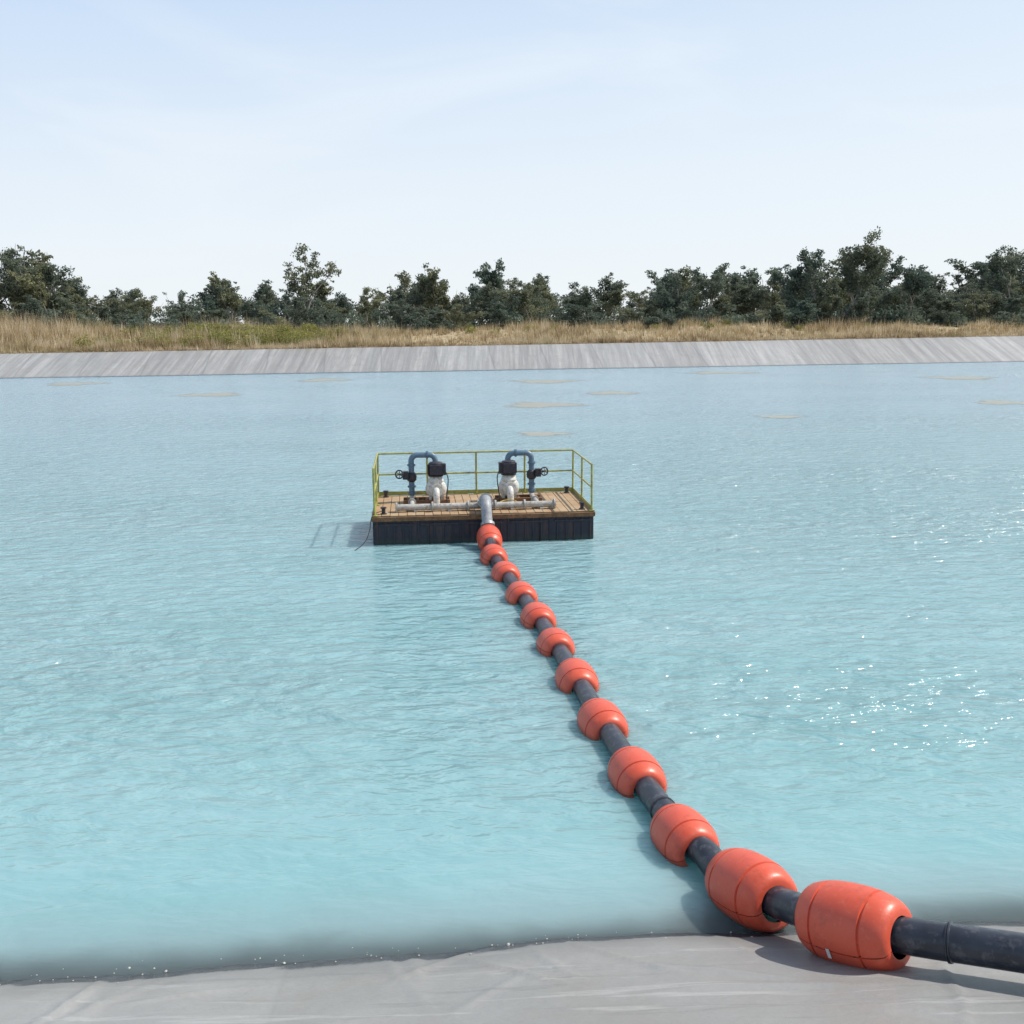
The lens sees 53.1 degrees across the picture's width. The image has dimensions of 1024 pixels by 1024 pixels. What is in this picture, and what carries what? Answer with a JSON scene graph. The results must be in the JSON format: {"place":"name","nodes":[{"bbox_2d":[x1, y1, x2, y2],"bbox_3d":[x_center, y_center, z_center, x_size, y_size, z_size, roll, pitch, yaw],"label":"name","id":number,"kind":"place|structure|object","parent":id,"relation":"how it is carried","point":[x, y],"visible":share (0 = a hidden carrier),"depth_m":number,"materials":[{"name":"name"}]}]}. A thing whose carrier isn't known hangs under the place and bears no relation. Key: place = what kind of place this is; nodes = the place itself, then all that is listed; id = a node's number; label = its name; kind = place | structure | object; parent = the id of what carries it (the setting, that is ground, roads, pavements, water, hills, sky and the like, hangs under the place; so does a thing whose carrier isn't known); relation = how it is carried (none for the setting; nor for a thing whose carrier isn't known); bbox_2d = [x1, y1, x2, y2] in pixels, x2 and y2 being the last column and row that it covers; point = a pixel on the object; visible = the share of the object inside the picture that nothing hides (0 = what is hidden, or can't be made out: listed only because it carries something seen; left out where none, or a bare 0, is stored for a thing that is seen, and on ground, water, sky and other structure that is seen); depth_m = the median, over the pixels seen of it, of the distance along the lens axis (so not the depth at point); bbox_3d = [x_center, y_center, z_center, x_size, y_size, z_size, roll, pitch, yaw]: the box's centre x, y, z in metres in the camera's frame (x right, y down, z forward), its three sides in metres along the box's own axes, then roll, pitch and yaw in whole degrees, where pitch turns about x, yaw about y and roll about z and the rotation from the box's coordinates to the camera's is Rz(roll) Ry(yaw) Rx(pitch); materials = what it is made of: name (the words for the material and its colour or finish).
{"place":"outdoors","nodes":[
{"label":"outdoors","id":0,"kind":"place"},
{"bbox_2d":[0,308,1023,353],"bbox_3d":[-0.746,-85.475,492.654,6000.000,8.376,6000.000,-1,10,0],"label":"ground","id":1,"kind":"structure","parent":0,"point":[512,336],"depth_m":140.75,"materials":[{"name":"beige plant"}]},
{"bbox_2d":[0,244,44,322],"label":"gum tree","id":2,"kind":"object","parent":1,"relation":"on","point":[8,264],"visible":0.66,"depth_m":158.91,"materials":[{"name":"green plant"}]},
{"bbox_2d":[7,262,52,313],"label":"gum tree","id":3,"kind":"object","parent":1,"relation":"on","point":[32,287],"visible":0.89,"depth_m":157.40,"materials":[{"name":"green plant"}]},
{"bbox_2d":[16,262,80,309],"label":"gum tree","id":4,"kind":"object","parent":1,"relation":"on","point":[48,275],"visible":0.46,"depth_m":161.00,"materials":[{"name":"green plant"}]},
{"bbox_2d":[206,271,242,325],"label":"gum tree","id":5,"kind":"object","parent":1,"relation":"on","point":[233,300],"visible":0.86,"depth_m":163.15,"materials":[{"name":"green plant"}]},
{"bbox_2d":[282,243,341,320],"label":"gum tree","id":6,"kind":"object","parent":1,"relation":"on","point":[307,276],"visible":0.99,"depth_m":160.39,"materials":[{"name":"green plant"}]},
{"bbox_2d":[407,262,444,328],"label":"gum tree","id":7,"kind":"object","parent":1,"relation":"on","point":[415,296],"visible":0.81,"depth_m":160.82,"materials":[{"name":"green plant"}]},
{"bbox_2d":[417,267,449,314],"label":"gum tree","id":8,"kind":"object","parent":1,"relation":"on","point":[434,294],"visible":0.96,"depth_m":159.47,"materials":[{"name":"green plant"}]},
{"bbox_2d":[71,319,903,347],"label":"green bushes","id":9,"kind":"object","parent":1,"relation":"on","point":[309,332],"visible":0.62,"depth_m":129.19,"materials":[{"name":"green plant"}]},
{"bbox_2d":[473,257,506,323],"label":"gum tree","id":10,"kind":"object","parent":1,"relation":"on","point":[486,275],"visible":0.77,"depth_m":159.47,"materials":[{"name":"green plant"}]},
{"bbox_2d":[0,336,1023,1023],"bbox_3d":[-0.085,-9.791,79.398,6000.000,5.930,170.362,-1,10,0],"label":"reservoir liner","id":11,"kind":"object","parent":1,"relation":"on","point":[716,972],"visible":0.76,"depth_m":7.72,"materials":[{"name":"plastic"}]},
{"bbox_2d":[0,249,1023,330],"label":"distant tree row","id":12,"kind":"object","parent":1,"relation":"on","point":[678,292],"visible":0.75,"depth_m":164.16,"materials":[{"name":"green plant"}]},
{"bbox_2d":[0,291,1023,331],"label":"understorey shrubs","id":13,"kind":"object","parent":1,"relation":"on","point":[516,317],"visible":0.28,"depth_m":154.53,"materials":[{"name":"green plant"}]},
{"bbox_2d":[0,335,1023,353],"bbox_3d":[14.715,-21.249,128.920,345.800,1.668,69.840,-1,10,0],"label":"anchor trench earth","id":14,"kind":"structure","parent":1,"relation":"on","point":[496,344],"depth_m":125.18,"materials":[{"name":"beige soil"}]},
{"bbox_2d":[644,310,676,325],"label":"bush","id":15,"kind":"object","parent":1,"relation":"on","point":[658,318],"visible":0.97,"depth_m":146.50,"materials":[{"name":"green plant"}]},
{"bbox_2d":[690,263,729,318],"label":"gum tree","id":16,"kind":"object","parent":1,"relation":"on","point":[718,285],"visible":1,"depth_m":159.17,"materials":[{"name":"green plant"}]},
{"bbox_2d":[785,246,826,316],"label":"gum tree","id":17,"kind":"object","parent":1,"relation":"on","point":[810,266],"visible":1,"depth_m":159.56,"materials":[{"name":"green plant"}]},
{"bbox_2d":[836,244,862,308],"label":"gum tree","id":18,"kind":"object","parent":1,"relation":"on","point":[850,267],"visible":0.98,"depth_m":160.13,"materials":[{"name":"green plant"}]},
{"bbox_2d":[843,226,894,316],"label":"gum tree","id":19,"kind":"object","parent":1,"relation":"on","point":[872,258],"visible":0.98,"depth_m":156.49,"materials":[{"name":"green plant"}]},
{"bbox_2d":[866,311,906,323],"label":"bush","id":20,"kind":"object","parent":1,"relation":"on","point":[904,320],"visible":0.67,"depth_m":154.55,"materials":[{"name":"green plant"}]},
{"bbox_2d":[890,255,932,310],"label":"gum tree","id":21,"kind":"object","parent":1,"relation":"on","point":[914,284],"visible":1,"depth_m":157.45,"materials":[{"name":"green plant"}]},
{"bbox_2d":[906,312,922,323],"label":"bush","id":22,"kind":"object","parent":1,"relation":"on","point":[921,319],"visible":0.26,"depth_m":158.44,"materials":[{"name":"green plant"}]},
{"bbox_2d":[980,245,1022,316],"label":"gum tree","id":23,"kind":"object","parent":1,"relation":"on","point":[999,262],"visible":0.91,"depth_m":164.55,"materials":[{"name":"green plant"}]},
{"bbox_2d":[1007,261,1023,289],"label":"gum tree","id":24,"kind":"object","parent":1,"relation":"on","point":[1019,273],"visible":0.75,"depth_m":166.14,"materials":[{"name":"green plant"}]},
{"bbox_2d":[0,362,1023,969],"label":"water","id":25,"kind":"structure","parent":0,"point":[252,702],"depth_m":15.81,"materials":[{"name":"blue liquid"}]},
{"bbox_2d":[0,931,752,984],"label":"foam","id":26,"kind":"object","parent":25,"relation":"on","point":[507,944],"visible":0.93,"depth_m":8.25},
{"bbox_2d":[354,449,594,550],"bbox_3d":[-1.003,-0.373,25.148,5.737,2.135,3.657,-1,10,-5],"label":"pump pontoon","id":27,"kind":"object","parent":25,"relation":"on","point":[437,511],"visible":0.99,"depth_m":24.35,"materials":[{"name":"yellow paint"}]},
{"bbox_2d":[46,372,1023,435],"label":"floating scum patches","id":28,"kind":"object","parent":25,"relation":"on","point":[531,404],"visible":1,"depth_m":77.89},
{"bbox_2d":[477,493,1023,973],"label":"floating pipeline","id":29,"kind":"object","parent":25,"relation":"on","point":[857,925],"visible":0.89,"depth_m":8.59,"materials":[{"name":"orange plastic"}]},
{"bbox_2d":[0,0,1023,326],"label":"sky","id":30,"kind":"structure","parent":0,"point":[155,147],"materials":[{"name":"blue"}]}
]}

